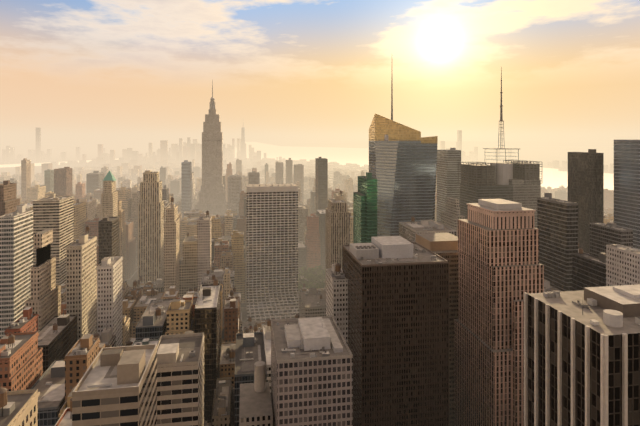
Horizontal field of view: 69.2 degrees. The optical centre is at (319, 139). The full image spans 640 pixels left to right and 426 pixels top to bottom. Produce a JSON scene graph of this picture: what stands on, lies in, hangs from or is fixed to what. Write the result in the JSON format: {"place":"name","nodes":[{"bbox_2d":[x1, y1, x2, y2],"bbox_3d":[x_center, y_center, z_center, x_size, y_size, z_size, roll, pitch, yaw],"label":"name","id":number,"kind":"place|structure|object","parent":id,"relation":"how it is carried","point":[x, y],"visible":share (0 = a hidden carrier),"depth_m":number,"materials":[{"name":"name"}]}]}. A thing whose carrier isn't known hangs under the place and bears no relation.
{"place":"outdoors","nodes":[
{"label":"outdoors","id":0,"kind":"place"},
{"bbox_2d":[0,141,613,173],"bbox_3d":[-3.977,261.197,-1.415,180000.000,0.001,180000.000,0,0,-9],"label":"ground","id":1,"kind":"structure","parent":0,"point":[543,153],"depth_m":16018.08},
{"bbox_2d":[0,158,316,306],"bbox_3d":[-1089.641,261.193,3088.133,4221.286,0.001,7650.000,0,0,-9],"label":"streets","id":2,"kind":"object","parent":1,"relation":"on","point":[37,169],"depth_m":4099.07,"materials":[{"name":"grey asphalt"}]},
{"bbox_2d":[0,67,639,425],"bbox_3d":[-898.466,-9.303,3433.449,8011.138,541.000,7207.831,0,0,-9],"label":"city","id":3,"kind":"object","parent":1,"relation":"on","point":[454,292],"visible":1,"depth_m":365.26},
{"bbox_2d":[0,142,613,189],"bbox_3d":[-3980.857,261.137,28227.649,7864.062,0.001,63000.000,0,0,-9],"label":"water","id":4,"kind":"structure","parent":0,"point":[553,178],"depth_m":7314.17,"materials":[{"name":"yellow liquid"}]},
{"bbox_2d":[0,0,639,140],"label":"sky","id":5,"kind":"structure","parent":0,"point":[71,70],"materials":[{"name":"orange"}]},
{"label":"park lawn","id":6,"kind":"structure","parent":0,"visible":0},
{"bbox_2d":[298,265,325,290],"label":"bryant park trees","id":7,"kind":"object","parent":6,"relation":"on","point":[309,274],"visible":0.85,"depth_m":834.46,"materials":[{"name":"green plant"}]}
]}

